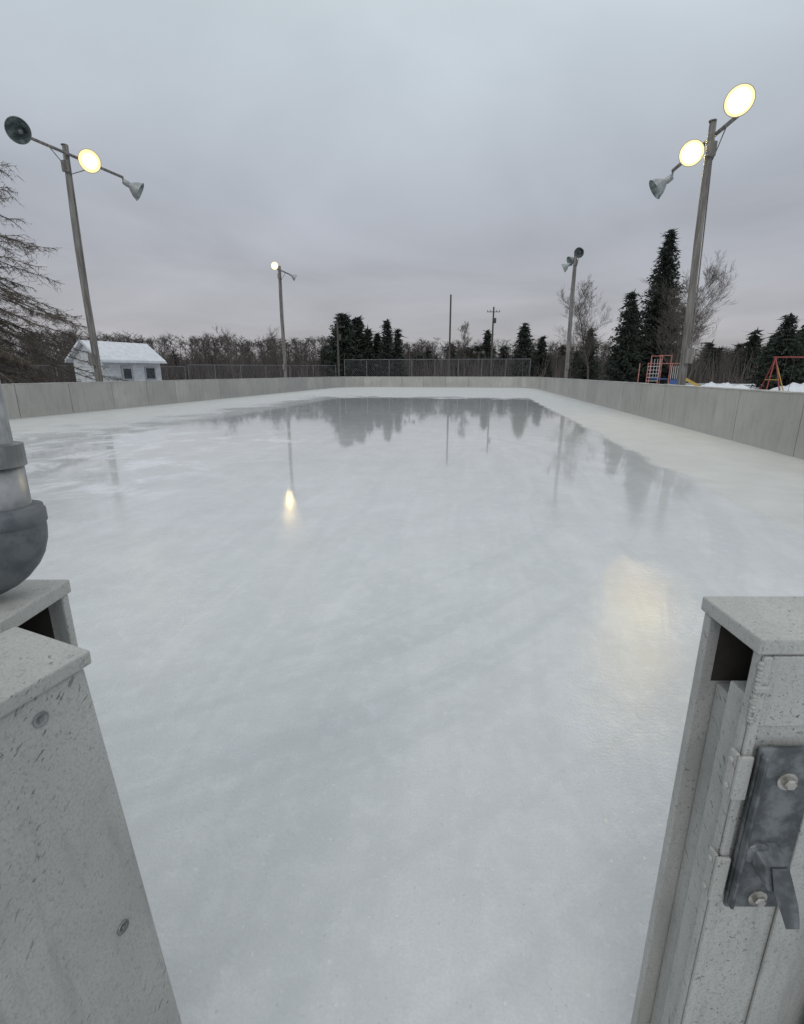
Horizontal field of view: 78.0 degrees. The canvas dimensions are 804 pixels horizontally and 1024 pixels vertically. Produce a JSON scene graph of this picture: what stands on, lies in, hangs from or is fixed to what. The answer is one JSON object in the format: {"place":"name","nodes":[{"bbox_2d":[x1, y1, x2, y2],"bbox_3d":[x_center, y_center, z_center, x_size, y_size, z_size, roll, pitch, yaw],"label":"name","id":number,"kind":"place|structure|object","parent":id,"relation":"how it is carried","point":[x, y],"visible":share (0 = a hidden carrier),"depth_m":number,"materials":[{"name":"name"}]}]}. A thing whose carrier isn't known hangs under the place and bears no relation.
{"place":"outdoors","nodes":[
{"label":"outdoors","id":0,"kind":"place"},
{"bbox_2d":[6,383,761,389],"bbox_3d":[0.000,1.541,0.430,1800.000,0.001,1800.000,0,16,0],"label":"ground","id":1,"kind":"structure","parent":0,"point":[749,385],"depth_m":74.44,"materials":[{"name":"white snow"}]},
{"bbox_2d":[0,162,127,383],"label":"larch tree","id":2,"kind":"object","parent":1,"relation":"on","point":[57,316],"visible":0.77,"depth_m":24.10,"materials":[{"name":"brown plant"}]},
{"bbox_2d":[4,116,143,381],"bbox_3d":[-13.233,-9.874,21.821,1.292,10.635,5.909,6,17,20],"label":"light pole","id":3,"kind":"object","parent":1,"relation":"on","point":[17,129],"visible":0.99,"depth_m":20.70,"materials":[{"name":"grey wood"}]},
{"bbox_2d":[5,365,185,382],"bbox_3d":[-31.150,-13.519,50.111,18.157,2.430,0.076,-13,20,-39],"label":"chain link fence","id":4,"kind":"object","parent":1,"relation":"on","point":[75,378],"visible":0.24,"depth_m":48.72,"materials":[{"name":"metal"}]},
{"bbox_2d":[65,340,165,381],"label":"garden shed","id":5,"kind":"structure","parent":1,"relation":"on","point":[134,361],"depth_m":35.73,"materials":[{"name":"white"}]},
{"bbox_2d":[121,366,156,380],"bbox_3d":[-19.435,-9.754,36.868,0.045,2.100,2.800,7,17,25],"label":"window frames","id":6,"kind":"structure","parent":5,"relation":"in","point":[122,367],"depth_m":36.20,"materials":[{"name":"white wood"}]},
{"bbox_2d":[123,368,154,378],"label":"window panes","id":7,"kind":"structure","parent":5,"relation":"in","point":[150,372],"depth_m":37.26,"materials":[{"name":"grey glass"}]},
{"bbox_2d":[212,325,236,378],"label":"bare tree","id":8,"kind":"object","parent":1,"relation":"on","point":[227,347],"visible":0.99,"depth_m":76.73,"materials":[{"name":"grey plant"}]},
{"bbox_2d":[188,365,335,379],"bbox_3d":[-16.100,-16.062,58.848,16.972,2.630,0.071,-6,17,-20],"label":"chain link fence","id":9,"kind":"object","parent":1,"relation":"on","point":[323,374],"visible":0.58,"depth_m":58.85,"materials":[{"name":"metal"}]},
{"bbox_2d":[266,325,286,377],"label":"bare tree","id":10,"kind":"object","parent":1,"relation":"on","point":[272,348],"visible":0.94,"depth_m":87.05,"materials":[{"name":"grey plant"}]},
{"bbox_2d":[271,262,296,377],"bbox_3d":[-10.211,-15.966,43.823,0.974,10.533,4.539,3,16,12],"label":"light pole","id":11,"kind":"object","parent":1,"relation":"on","point":[274,266],"visible":0.98,"depth_m":43.41,"materials":[{"name":"grey wood"}]},
{"bbox_2d":[330,321,344,376],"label":"utility pole","id":12,"kind":"object","parent":1,"relation":"on","point":[338,339],"visible":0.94,"depth_m":72.07,"materials":[{"name":"grey wood"}]},
{"bbox_2d":[321,312,369,376],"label":"pine tree","id":13,"kind":"object","parent":1,"relation":"on","point":[347,345],"visible":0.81,"depth_m":88.94,"materials":[{"name":"green plant"}]},
{"bbox_2d":[350,315,374,376],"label":"pine tree","id":14,"kind":"object","parent":1,"relation":"on","point":[358,323],"visible":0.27,"depth_m":90.64,"materials":[{"name":"green plant"}]},
{"bbox_2d":[358,325,379,376],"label":"spruce tree","id":15,"kind":"object","parent":1,"relation":"on","point":[368,337],"visible":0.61,"depth_m":90.68,"materials":[{"name":"green plant"}]},
{"bbox_2d":[372,331,382,366],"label":"spruce tree","id":16,"kind":"object","parent":1,"relation":"on","point":[377,339],"visible":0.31,"depth_m":92.61,"materials":[{"name":"green plant"}]},
{"bbox_2d":[0,326,763,383],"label":"distant bare forest","id":17,"kind":"object","parent":1,"relation":"on","point":[723,373],"visible":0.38,"depth_m":97.06,"materials":[{"name":"plant"}]},
{"bbox_2d":[374,319,399,376],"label":"spruce tree","id":18,"kind":"object","parent":1,"relation":"on","point":[386,349],"visible":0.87,"depth_m":89.88,"materials":[{"name":"green plant"}]},
{"bbox_2d":[390,328,408,376],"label":"spruce tree","id":19,"kind":"object","parent":1,"relation":"on","point":[398,349],"visible":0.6,"depth_m":90.99,"materials":[{"name":"green plant"}]},
{"bbox_2d":[1,376,803,459],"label":"rink boards","id":20,"kind":"object","parent":1,"relation":"on","point":[772,420],"visible":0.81,"depth_m":19.61,"materials":[{"name":"white wood"}]},
{"bbox_2d":[631,596,803,1023],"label":"gate post","id":21,"kind":"object","parent":20,"relation":"attached to","point":[709,957],"visible":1,"depth_m":0.81,"materials":[{"name":"white wood"}]},
{"bbox_2d":[723,746,803,928],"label":"gate latch","id":22,"kind":"object","parent":21,"relation":"attached to","point":[760,873],"visible":1,"depth_m":0.72,"materials":[{"name":"grey metal"}]},
{"bbox_2d":[404,344,415,376],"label":"street lamp","id":23,"kind":"object","parent":1,"relation":"on","point":[413,345],"visible":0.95,"depth_m":72.35,"materials":[{"name":"grey metal"}]},
{"bbox_2d":[344,359,530,376],"bbox_3d":[3.850,-16.770,58.132,21.812,2.180,0.075,2,16,8],"label":"chain link fence","id":24,"kind":"object","parent":1,"relation":"on","point":[433,366],"visible":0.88,"depth_m":58.09,"materials":[{"name":"metal"}]},
{"bbox_2d":[435,353,446,376],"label":"street lamp","id":25,"kind":"object","parent":1,"relation":"on","point":[437,354],"visible":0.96,"depth_m":76.26,"materials":[{"name":"grey metal"}]},
{"bbox_2d":[448,294,451,376],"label":"utility pole","id":26,"kind":"object","parent":1,"relation":"on","point":[449,335],"visible":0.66,"depth_m":80.17,"materials":[{"name":"grey wood"}]},
{"bbox_2d":[451,321,470,372],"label":"bare tree","id":27,"kind":"object","parent":1,"relation":"on","point":[460,351],"visible":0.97,"depth_m":93.30,"materials":[{"name":"grey plant"}]},
{"bbox_2d":[473,351,484,376],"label":"street lamp","id":28,"kind":"object","parent":1,"relation":"on","point":[475,352],"visible":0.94,"depth_m":72.39,"materials":[{"name":"grey metal"}]},
{"bbox_2d":[168,328,799,383],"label":"distant conifer forest","id":29,"kind":"object","parent":1,"relation":"on","point":[754,341],"visible":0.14,"depth_m":98.80,"materials":[{"name":"green plant"}]},
{"bbox_2d":[475,329,495,370],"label":"spruce tree","id":30,"kind":"object","parent":1,"relation":"on","point":[486,345],"visible":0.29,"depth_m":102.15,"materials":[{"name":"green plant"}]},
{"bbox_2d":[487,307,499,376],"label":"utility pole","id":31,"kind":"object","parent":1,"relation":"on","point":[493,320],"visible":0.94,"depth_m":85.02,"materials":[{"name":"grey wood"}]},
{"bbox_2d":[504,323,539,376],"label":"spruce tree","id":32,"kind":"object","parent":1,"relation":"on","point":[523,340],"visible":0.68,"depth_m":89.78,"materials":[{"name":"green plant"}]},
{"bbox_2d":[531,335,552,377],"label":"spruce tree","id":33,"kind":"object","parent":1,"relation":"on","point":[541,345],"visible":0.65,"depth_m":92.04,"materials":[{"name":"green plant"}]},
{"bbox_2d":[561,247,583,378],"bbox_3d":[13.197,-14.951,39.813,0.815,10.732,4.970,1,16,5],"label":"light pole","id":34,"kind":"object","parent":1,"relation":"on","point":[578,252],"visible":0.98,"depth_m":39.05,"materials":[{"name":"grey wood"}]},
{"bbox_2d":[554,274,611,379],"bbox_3d":[22.149,-22.044,61.094,8.341,12.988,5.685,-8,18,-27],"label":"bare tree","id":35,"kind":"object","parent":1,"relation":"on","point":[582,331],"visible":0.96,"depth_m":60.05,"materials":[{"name":"brown plant"}]},
{"bbox_2d":[570,328,602,379],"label":"spruce tree","id":36,"kind":"object","parent":1,"relation":"on","point":[582,370],"visible":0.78,"depth_m":83.72,"materials":[{"name":"green plant"}]},
{"bbox_2d":[598,288,648,382],"bbox_3d":[24.861,-18.924,55.006,5.509,10.935,5.196,9,18,30],"label":"spruce tree","id":37,"kind":"object","parent":1,"relation":"on","point":[627,357],"visible":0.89,"depth_m":54.45,"materials":[{"name":"green plant"}]},
{"bbox_2d":[604,304,646,382],"bbox_3d":[26.384,-19.245,57.847,5.402,9.603,5.610,0,16,0],"label":"spruce tree","id":38,"kind":"object","parent":1,"relation":"on","point":[634,343],"visible":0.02,"depth_m":57.03,"materials":[{"name":"green plant"}]},
{"bbox_2d":[637,355,679,383],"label":"red posts","id":39,"kind":"object","parent":1,"relation":"on","point":[659,363],"visible":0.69,"depth_m":35.70,"materials":[{"name":"metal"}]},
{"bbox_2d":[647,360,677,378],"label":"white rungs","id":40,"kind":"object","parent":39,"relation":"attached to","point":[659,371],"visible":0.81,"depth_m":35.68,"materials":[{"name":"paint"}]},
{"bbox_2d":[649,378,676,384],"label":"deck and panel","id":41,"kind":"structure","parent":39,"relation":"attached to","point":[673,381],"depth_m":35.74,"materials":[{"name":"blue plastic"}]},
{"bbox_2d":[686,378,699,385],"bbox_3d":[21.143,-9.188,35.548,2.339,1.280,0.527,7,17,24],"label":"slide","id":42,"kind":"object","parent":39,"relation":"attached to","point":[691,382],"visible":0.33,"depth_m":35.47,"materials":[{"name":"yellow paint"}]},
{"bbox_2d":[635,227,698,383],"bbox_3d":[29.084,-22.557,55.812,8.254,16.909,8.163,-9,18,-28],"label":"spruce tree","id":43,"kind":"object","parent":1,"relation":"on","point":[667,264],"visible":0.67,"depth_m":55.11,"materials":[{"name":"green plant"}]},
{"bbox_2d":[637,252,739,378],"bbox_3d":[27.450,-18.181,47.649,8.187,12.768,8.475,0,16,0],"label":"bare tree","id":44,"kind":"object","parent":1,"relation":"on","point":[681,313],"visible":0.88,"depth_m":46.56,"materials":[{"name":"brown plant"}]},
{"bbox_2d":[658,286,721,368],"bbox_3d":[28.343,-17.202,49.451,6.339,9.896,5.614,0,16,0],"label":"bare tree","id":45,"kind":"object","parent":1,"relation":"on","point":[694,338],"visible":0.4,"depth_m":49.08,"materials":[{"name":"grey plant"}]},
{"bbox_2d":[649,83,755,384],"bbox_3d":[9.535,-7.955,17.263,0.965,9.381,5.327,0,16,0],"label":"light pole","id":46,"kind":"object","parent":1,"relation":"on","point":[739,100],"visible":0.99,"depth_m":16.17,"materials":[{"name":"grey wood"}]},
{"bbox_2d":[691,382,749,388],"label":"snow bank","id":47,"kind":"structure","parent":1,"relation":"on","point":[727,384],"depth_m":41.99,"materials":[{"name":"white snow"}]},
{"bbox_2d":[743,313,803,389],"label":"spruce tree","id":48,"kind":"object","parent":1,"relation":"on","point":[783,347],"visible":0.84,"depth_m":47.16,"materials":[{"name":"green plant"}]},
{"bbox_2d":[760,357,803,390],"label":"red frame","id":49,"kind":"object","parent":1,"relation":"on","point":[773,363],"visible":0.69,"depth_m":29.56,"materials":[{"name":"paint"}]},
{"bbox_2d":[765,361,783,390],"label":"yellow braces","id":50,"kind":"object","parent":49,"relation":"attached to","point":[778,379],"visible":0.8,"depth_m":29.61,"materials":[{"name":"paint"}]},
{"bbox_2d":[770,382,803,391],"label":"snow bank","id":51,"kind":"structure","parent":1,"relation":"on","point":[793,386],"depth_m":43.95,"materials":[{"name":"white snow"}]},
{"bbox_2d":[792,325,803,379],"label":"spruce tree","id":52,"kind":"object","parent":1,"relation":"on","point":[802,334],"visible":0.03,"depth_m":49.19,"materials":[{"name":"green plant"}]},
{"bbox_2d":[0,0,803,360],"label":"sky","id":53,"kind":"structure","parent":0,"point":[395,158],"materials":[{"name":"grey"}]},
{"bbox_2d":[9,387,803,1023],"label":"rink ice","id":54,"kind":"structure","parent":0,"point":[389,687],"depth_m":2.76,"materials":[{"name":"white ice"}]},
{"bbox_2d":[0,580,77,646],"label":"gate post","id":55,"kind":"object","parent":54,"relation":"on","point":[41,607],"visible":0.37,"depth_m":0.83,"materials":[{"name":"white wood"}]},
{"bbox_2d":[0,381,47,594],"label":"steel pipe post","id":56,"kind":"object","parent":55,"relation":"on","point":[23,530],"visible":1,"depth_m":0.73,"materials":[{"name":"grey metal"}]},
{"bbox_2d":[0,627,181,1023],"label":"open gate door","id":57,"kind":"structure","parent":55,"relation":"attached to","point":[73,896],"depth_m":0.63,"materials":[{"name":"white wood"}]},
{"bbox_2d":[33,711,128,935],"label":"screws","id":58,"kind":"object","parent":57,"relation":"attached to","point":[40,719],"visible":1,"depth_m":0.60,"materials":[{"name":"metal"}]},
{"bbox_2d":[0,669,181,1023],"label":"door panel","id":59,"kind":"structure","parent":57,"relation":"in","point":[70,876],"depth_m":0.63,"materials":[{"name":"grey wood"}]}
]}

